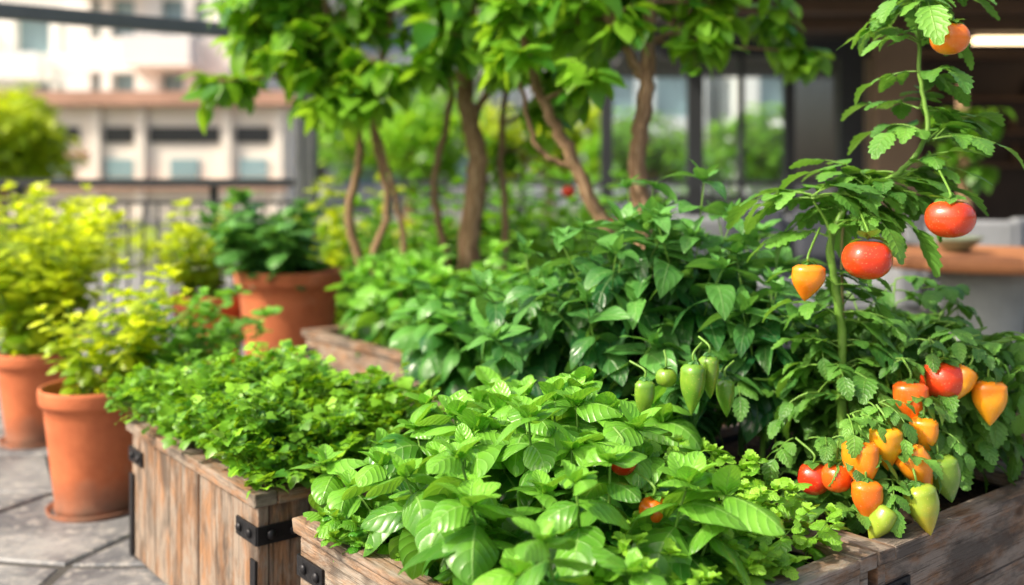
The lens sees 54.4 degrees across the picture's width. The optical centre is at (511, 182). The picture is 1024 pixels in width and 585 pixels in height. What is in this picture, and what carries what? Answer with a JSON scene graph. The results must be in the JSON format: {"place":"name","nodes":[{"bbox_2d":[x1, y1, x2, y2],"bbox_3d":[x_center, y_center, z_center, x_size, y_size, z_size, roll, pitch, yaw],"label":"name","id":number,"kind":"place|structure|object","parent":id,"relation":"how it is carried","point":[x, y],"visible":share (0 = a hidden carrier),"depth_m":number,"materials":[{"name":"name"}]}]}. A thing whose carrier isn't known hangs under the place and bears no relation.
{"place":"outdoors","nodes":[
{"label":"outdoors","id":0,"kind":"place"},
{"bbox_2d":[0,0,64,90],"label":"walls","id":1,"kind":"structure","parent":0,"point":[9,35],"depth_m":42.02,"materials":[{"name":"beige paint"}]},
{"bbox_2d":[0,52,49,80],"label":"balconies","id":2,"kind":"structure","parent":1,"relation":"attached to","point":[24,66],"depth_m":40.80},
{"bbox_2d":[20,21,64,90],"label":"window glazing","id":3,"kind":"structure","parent":1,"relation":"attached to","point":[34,36],"depth_m":42.50,"materials":[{"name":"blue glass"}]},
{"bbox_2d":[11,106,294,217],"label":"walls","id":4,"kind":"structure","parent":0,"point":[220,160],"depth_m":31.20,"materials":[{"name":"white paint"}]},
{"bbox_2d":[0,91,294,188],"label":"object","id":5,"kind":"structure","parent":4,"relation":"attached to","point":[119,98],"depth_m":30.60,"materials":[{"name":"ceramic"}]},
{"bbox_2d":[50,127,270,177],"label":"windows","id":6,"kind":"structure","parent":4,"relation":"attached to","point":[183,168],"depth_m":31.13,"materials":[{"name":"grey glass"}]},
{"bbox_2d":[64,0,284,90],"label":"walls","id":7,"kind":"structure","parent":0,"point":[88,55],"depth_m":36.02,"materials":[{"name":"beige paint"}]},
{"bbox_2d":[121,35,199,68],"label":"balconies","id":8,"kind":"structure","parent":7,"relation":"attached to","point":[159,51],"depth_m":34.80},
{"bbox_2d":[95,0,262,90],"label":"window glazing","id":9,"kind":"structure","parent":7,"relation":"attached to","point":[172,9],"depth_m":36.50,"materials":[{"name":"grey glass"}]},
{"bbox_2d":[6,185,708,256],"bbox_3d":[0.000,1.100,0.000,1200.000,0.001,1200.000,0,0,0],"label":"ground","id":10,"kind":"structure","parent":0,"point":[151,222],"depth_m":29.04,"materials":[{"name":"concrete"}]},
{"bbox_2d":[0,93,59,129],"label":"street tree","id":11,"kind":"object","parent":10,"relation":"on","point":[52,118],"visible":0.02,"depth_m":27.07,"materials":[{"name":"green plant"}]},
{"bbox_2d":[0,82,88,228],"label":"street tree","id":12,"kind":"object","parent":10,"relation":"on","point":[33,144],"visible":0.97,"depth_m":22.38,"materials":[{"name":"green plant"}]},
{"bbox_2d":[0,218,561,268],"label":"hedge","id":13,"kind":"object","parent":10,"relation":"on","point":[136,240],"visible":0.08,"depth_m":12.86,"materials":[{"name":"green plant"}]},
{"bbox_2d":[318,80,492,226],"bbox_3d":[-2.684,-0.814,24.286,4.535,3.856,4.919,0,0,0],"label":"street tree","id":14,"kind":"object","parent":10,"relation":"on","point":[410,138],"visible":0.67,"depth_m":23.44,"materials":[{"name":"green plant"}]},
{"bbox_2d":[466,100,599,220],"bbox_3d":[0.648,-0.594,27.938,4.217,3.420,2.884,0,0,0],"label":"street tree","id":15,"kind":"object","parent":10,"relation":"on","point":[517,139],"visible":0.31,"depth_m":27.51,"materials":[{"name":"green plant"}]},
{"bbox_2d":[577,106,746,215],"bbox_3d":[3.785,-0.411,25.845,4.460,3.396,3.416,0,0,32],"label":"street tree","id":16,"kind":"object","parent":10,"relation":"on","point":[670,150],"visible":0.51,"depth_m":25.66,"materials":[{"name":"green plant"}]},
{"bbox_2d":[704,103,781,209],"bbox_3d":[6.514,-0.382,24.334,3.069,3.001,3.825,0,0,37],"label":"street tree","id":17,"kind":"object","parent":10,"relation":"on","point":[763,158],"visible":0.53,"depth_m":23.45,"materials":[{"name":"green plant"}]},
{"bbox_2d":[325,0,494,205],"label":"walls","id":18,"kind":"structure","parent":0,"point":[363,192],"depth_m":48.00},
{"bbox_2d":[338,0,455,136],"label":"balconies","id":19,"kind":"structure","parent":18,"relation":"attached to","point":[402,60],"depth_m":46.80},
{"bbox_2d":[346,14,475,185],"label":"window glazing","id":20,"kind":"structure","parent":18,"relation":"attached to","point":[363,181],"depth_m":48.50,"materials":[{"name":"grey glass"}]},
{"bbox_2d":[318,87,520,184],"label":"sky","id":21,"kind":"structure","parent":0,"point":[514,98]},
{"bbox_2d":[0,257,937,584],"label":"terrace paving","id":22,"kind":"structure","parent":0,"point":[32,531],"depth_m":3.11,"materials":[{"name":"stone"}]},
{"bbox_2d":[0,348,81,449],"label":"terracotta pot","id":23,"kind":"object","parent":22,"relation":"on","point":[23,379],"visible":0.59,"depth_m":4.07,"materials":[{"name":"ceramic"}]},
{"bbox_2d":[0,182,135,355],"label":"lime green herb plant","id":24,"kind":"object","parent":23,"relation":"in","point":[27,284],"visible":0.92,"depth_m":4.08,"materials":[{"name":"green plant"}]},
{"bbox_2d":[0,257,156,584],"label":"paving joint sand","id":25,"kind":"structure","parent":22,"relation":"on","point":[58,574],"depth_m":2.84,"materials":[{"name":"grey sand"}]},
{"bbox_2d":[37,379,148,522],"bbox_3d":[-1.390,0.884,3.330,0.360,0.420,0.360,0,0,0],"label":"terracotta pot","id":26,"kind":"object","parent":22,"relation":"on","point":[89,439],"visible":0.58,"depth_m":3.20,"materials":[{"name":"ceramic"}]},
{"bbox_2d":[28,257,191,394],"bbox_3d":[-1.336,0.492,3.329,0.510,0.498,0.443,0,0,-19],"label":"lime green herb plant","id":27,"kind":"object","parent":26,"relation":"on","point":[77,366],"visible":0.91,"depth_m":3.28,"materials":[{"name":"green plant"}]},
{"bbox_2d":[132,284,282,386],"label":"leafy herb plant","id":28,"kind":"object","parent":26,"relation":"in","point":[225,329],"visible":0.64,"depth_m":3.49,"materials":[{"name":"green plant"}]},
{"bbox_2d":[0,179,294,332],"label":"metal railing","id":29,"kind":"object","parent":22,"relation":"on","point":[212,184],"visible":0.29,"depth_m":6.61,"materials":[{"name":"grey metal"}]},
{"bbox_2d":[0,2,317,248],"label":"steel pergola","id":30,"kind":"object","parent":22,"relation":"on","point":[306,159],"visible":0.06,"depth_m":5.97,"materials":[{"name":"grey metal"}]},
{"bbox_2d":[172,290,242,363],"bbox_3d":[-1.560,0.834,5.150,0.384,0.520,0.384,0,0,0],"label":"terracotta pot","id":31,"kind":"object","parent":22,"relation":"on","point":[233,309],"visible":0.14,"depth_m":5.01,"materials":[{"name":"ceramic"}]},
{"bbox_2d":[149,197,238,297],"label":"lime green herb plant","id":32,"kind":"object","parent":31,"relation":"on","point":[211,275],"visible":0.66,"depth_m":5.08,"materials":[{"name":"green plant"}]},
{"bbox_2d":[126,418,368,584],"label":"wooden planter box","id":33,"kind":"object","parent":22,"relation":"on","point":[196,517],"visible":0.35,"depth_m":2.47,"materials":[{"name":"brown wood"}]},
{"bbox_2d":[93,339,457,499],"bbox_3d":[-0.642,0.585,2.706,0.692,0.312,1.099,0,0,-40],"label":"parsley plant","id":34,"kind":"object","parent":33,"relation":"on","point":[282,412],"visible":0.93,"depth_m":2.50,"materials":[{"name":"green plant"}]},
{"bbox_2d":[234,266,342,359],"bbox_3d":[-1.120,0.764,5.000,0.535,0.660,0.535,0,0,0],"label":"terracotta pot","id":35,"kind":"object","parent":22,"relation":"on","point":[312,305],"visible":0.48,"depth_m":4.79,"materials":[{"name":"ceramic"}]},
{"bbox_2d":[194,188,331,290],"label":"broadleaf potted plant","id":36,"kind":"object","parent":35,"relation":"on","point":[273,244],"visible":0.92,"depth_m":4.82,"materials":[{"name":"green plant"}]},
{"bbox_2d":[288,173,421,325],"bbox_3d":[-0.922,0.517,6.009,0.951,1.172,1.019,0,0,0],"label":"leafy shrub","id":37,"kind":"object","parent":22,"relation":"on","point":[332,252],"visible":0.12,"depth_m":5.90,"materials":[{"name":"green plant"}]},
{"bbox_2d":[302,325,417,382],"bbox_3d":[-0.277,0.874,4.291,0.880,0.450,1.030,0,0,-38],"label":"wooden planter box","id":38,"kind":"object","parent":22,"relation":"on","point":[341,348],"visible":0.15,"depth_m":4.11,"materials":[{"name":"brown wood"}]},
{"bbox_2d":[176,0,448,296],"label":"multi stem tree","id":39,"kind":"object","parent":38,"relation":"on","point":[333,71],"visible":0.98,"depth_m":4.39,"materials":[{"name":"green plant"}]},
{"bbox_2d":[325,240,525,355],"bbox_3d":[-0.344,0.512,4.126,0.742,0.550,1.120,0,0,-41],"label":"basil plant","id":40,"kind":"object","parent":38,"relation":"on","point":[369,314],"visible":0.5,"depth_m":4.01,"materials":[{"name":"green plant"}]},
{"bbox_2d":[372,0,589,292],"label":"thick trunk tree","id":41,"kind":"object","parent":38,"relation":"on","point":[444,27],"visible":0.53,"depth_m":4.55,"materials":[{"name":"green plant"}]},
{"bbox_2d":[561,177,617,221],"bbox_3d":[0.383,0.099,4.754,0.064,0.254,0.460,0,0,39],"label":"hanging tomato cluster","id":42,"kind":"object","parent":41,"relation":"hanging from","point":[567,191],"visible":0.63,"depth_m":4.58,"materials":[{"name":"red plant"}]},
{"bbox_2d":[334,193,489,323],"bbox_3d":[-0.585,0.588,5.484,0.930,1.065,0.829,0,0,0],"label":"evergreen shrub","id":43,"kind":"object","parent":22,"relation":"on","point":[374,203],"visible":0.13,"depth_m":5.43,"materials":[{"name":"green plant"}]},
{"bbox_2d":[384,135,557,278],"bbox_3d":[-0.248,0.413,5.921,1.055,1.382,1.204,0,0,0],"label":"evergreen shrub","id":44,"kind":"object","parent":22,"relation":"on","point":[488,225],"visible":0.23,"depth_m":5.71,"materials":[{"name":"green plant"}]},
{"bbox_2d":[481,208,610,297],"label":"evergreen shrub","id":45,"kind":"object","parent":22,"relation":"on","point":[536,245],"visible":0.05,"depth_m":5.13,"materials":[{"name":"green plant"}]},
{"bbox_2d":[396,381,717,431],"bbox_3d":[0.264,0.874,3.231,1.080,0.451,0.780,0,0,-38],"label":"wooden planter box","id":46,"kind":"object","parent":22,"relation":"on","point":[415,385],"depth_m":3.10,"materials":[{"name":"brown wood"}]},
{"bbox_2d":[388,265,582,396],"bbox_3d":[0.036,0.520,3.239,0.878,0.509,0.728,0,0,-39],"label":"basil plant","id":47,"kind":"object","parent":46,"relation":"on","point":[436,353],"visible":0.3,"depth_m":3.00,"materials":[{"name":"green plant"}]},
{"bbox_2d":[471,0,834,276],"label":"gnarled multi stem tree","id":48,"kind":"object","parent":46,"relation":"on","point":[596,35],"visible":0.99,"depth_m":3.58,"materials":[{"name":"green plant"}]},
{"bbox_2d":[482,162,653,270],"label":"evergreen shrub","id":49,"kind":"object","parent":22,"relation":"on","point":[582,208],"visible":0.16,"depth_m":5.92,"materials":[{"name":"green plant"}]},
{"bbox_2d":[292,516,876,584],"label":"wooden planter box","id":50,"kind":"object","parent":22,"relation":"on","point":[848,564],"visible":0.22,"depth_m":1.85,"materials":[{"name":"brown wood"}]},
{"bbox_2d":[289,366,784,584],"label":"basil plant","id":51,"kind":"object","parent":50,"relation":"on","point":[524,487],"visible":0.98,"depth_m":1.74,"materials":[{"name":"green plant"}]},
{"bbox_2d":[611,426,665,522],"bbox_3d":[0.225,0.521,1.780,0.052,0.133,0.178,0,0,-18],"label":"cherry tomato cluster","id":52,"kind":"object","parent":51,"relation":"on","point":[652,499],"visible":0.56,"depth_m":1.72,"materials":[{"name":"red plant"}]},
{"bbox_2d":[303,414,849,584],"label":"lemon balm plant","id":53,"kind":"object","parent":50,"relation":"on","point":[762,557],"visible":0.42,"depth_m":1.83,"materials":[{"name":"green plant"}]},
{"bbox_2d":[387,180,823,237],"bbox_3d":[0.889,0.536,9.624,4.222,1.128,0.118,0,0,0],"label":"metal railing","id":54,"kind":"object","parent":22,"relation":"on","point":[667,182],"visible":0.11,"depth_m":9.56,"materials":[{"name":"black metal"}]},
{"bbox_2d":[558,194,682,248],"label":"evergreen shrub","id":55,"kind":"object","parent":22,"relation":"on","point":[657,197],"visible":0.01,"depth_m":6.54,"materials":[{"name":"green plant"}]},
{"bbox_2d":[600,39,870,215],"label":"window frames","id":56,"kind":"structure","parent":22,"relation":"on","point":[850,71],"depth_m":9.95,"materials":[{"name":"black metal"}]},
{"bbox_2d":[590,208,920,342],"bbox_3d":[1.450,0.631,6.220,1.900,0.939,0.840,0,0,0],"label":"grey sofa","id":57,"kind":"object","parent":22,"relation":"on","point":[801,247],"visible":0.12,"depth_m":6.29,"materials":[{"name":"grey fabric"}]},
{"bbox_2d":[774,306,942,348],"bbox_3d":[1.600,0.863,4.900,0.900,0.475,0.350,0,0,0],"label":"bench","id":58,"kind":"object","parent":22,"relation":"on","point":[913,309],"visible":0.07,"depth_m":4.91,"materials":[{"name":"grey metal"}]},
{"bbox_2d":[706,419,1023,584],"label":"wooden planter box","id":59,"kind":"object","parent":22,"relation":"on","point":[976,537],"visible":0.24,"depth_m":2.12,"materials":[{"name":"brown wood"}]},
{"bbox_2d":[455,159,827,480],"bbox_3d":[0.353,0.340,2.450,1.021,0.803,0.877,0,0,0],"label":"green pepper plant","id":60,"kind":"object","parent":59,"relation":"on","point":[675,326],"visible":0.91,"depth_m":2.43,"materials":[{"name":"green plant"}]},
{"bbox_2d":[715,276,1023,538],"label":"sweet pepper plant","id":61,"kind":"object","parent":59,"relation":"in","point":[960,395],"visible":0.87,"depth_m":2.17,"materials":[{"name":"green plant"}]},
{"bbox_2d":[725,0,1023,506],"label":"tomato plant","id":62,"kind":"object","parent":59,"relation":"on","point":[860,194],"visible":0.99,"depth_m":2.21,"materials":[{"name":"green plant"}]},
{"bbox_2d":[864,33,918,242],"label":"column","id":63,"kind":"structure","parent":22,"relation":"on","point":[900,56],"depth_m":9.79,"materials":[{"name":"brown wood"}]},
{"bbox_2d":[795,59,1023,219],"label":"wall","id":64,"kind":"structure","parent":22,"relation":"on","point":[816,119],"depth_m":11.53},
{"bbox_2d":[613,15,1023,76],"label":"roof slab","id":65,"kind":"structure","parent":64,"relation":"on","point":[753,68],"depth_m":11.87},
{"bbox_2d":[639,0,1023,58],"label":"ceiling beams","id":66,"kind":"structure","parent":65,"relation":"attached to","point":[871,7],"depth_m":8.82,"materials":[{"name":"brown wood"}]},
{"bbox_2d":[972,37,1023,43],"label":"lit ceiling lamp","id":67,"kind":"object","parent":65,"relation":"attached to","point":[998,40],"visible":0.89,"depth_m":9.75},
{"bbox_2d":[919,83,1023,166],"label":"bar shelves","id":68,"kind":"object","parent":64,"relation":"attached to","point":[1013,130],"visible":0.31,"depth_m":11.32,"materials":[{"name":"brown wood"}]},
{"bbox_2d":[904,214,936,279],"bbox_3d":[3.303,0.660,7.615,0.570,0.860,0.530,0,0,11],"label":"cushioned chair","id":69,"kind":"object","parent":22,"relation":"on","point":[910,237],"visible":0.05,"depth_m":7.83,"materials":[{"name":"grey fabric"}]},
{"bbox_2d":[892,245,1023,366],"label":"round wooden table","id":70,"kind":"object","parent":22,"relation":"on","point":[991,278],"visible":0.5,"depth_m":4.57,"materials":[{"name":"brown wood"}]},
{"bbox_2d":[933,236,984,250],"bbox_3d":[2.100,0.287,4.700,0.240,0.065,0.240,0,0,0],"label":"serving bowl","id":71,"kind":"object","parent":70,"relation":"on","point":[965,243],"visible":0.89,"depth_m":4.63,"materials":[{"name":"ceramic"}]},
{"bbox_2d":[915,86,1014,206],"bbox_3d":[3.031,0.225,6.695,0.554,1.751,0.550,0,0,0],"label":"indoor tree","id":72,"kind":"object","parent":22,"relation":"on","point":[964,161],"visible":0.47,"depth_m":6.65,"materials":[{"name":"green plant"}]},
{"bbox_2d":[926,220,1014,312],"bbox_3d":[2.754,0.660,5.914,0.570,0.860,0.530,0,0,17],"label":"cushioned chair","id":73,"kind":"object","parent":22,"relation":"on","point":[997,232],"visible":0.23,"depth_m":6.05,"materials":[{"name":"grey fabric"}]},
{"bbox_2d":[971,409,1023,470],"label":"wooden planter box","id":74,"kind":"object","parent":22,"relation":"on","point":[1000,462],"depth_m":2.68,"materials":[{"name":"brown wood"}]},
{"bbox_2d":[1009,218,1023,246],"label":"cushioned chair","id":75,"kind":"object","parent":22,"relation":"on","point":[1019,232],"visible":0.24,"depth_m":6.50,"materials":[{"name":"grey fabric"}]},
{"bbox_3d":[-2.350,0.884,5.000,0.404,0.420,0.404,0,0,0],"label":"terracotta pot","id":76,"kind":"object","parent":22,"relation":"on","visible":0},
{"bbox_2d":[0,181,118,301],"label":"lime green herb plant","id":77,"kind":"object","parent":76,"relation":"in","point":[10,235],"visible":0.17,"depth_m":4.97,"materials":[{"name":"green plant"}]},
{"bbox_2d":[521,69,706,206],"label":"pale office building","id":78,"kind":"structure","parent":0,"point":[669,95],"depth_m":46.50,"materials":[{"name":"glass"}]},
{"bbox_2d":[706,77,777,207],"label":"walls","id":79,"kind":"structure","parent":0,"point":[751,90],"depth_m":47.08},
{"bbox_2d":[706,77,781,178],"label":"window glazing","id":80,"kind":"structure","parent":79,"relation":"attached to","point":[770,90],"depth_m":44.50,"materials":[{"name":"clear glass"}]},
{"bbox_2d":[775,117,781,126],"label":"balconies","id":81,"kind":"structure","parent":79,"relation":"attached to","point":[778,122],"depth_m":43.35,"materials":[{"name":"white"}]}
]}

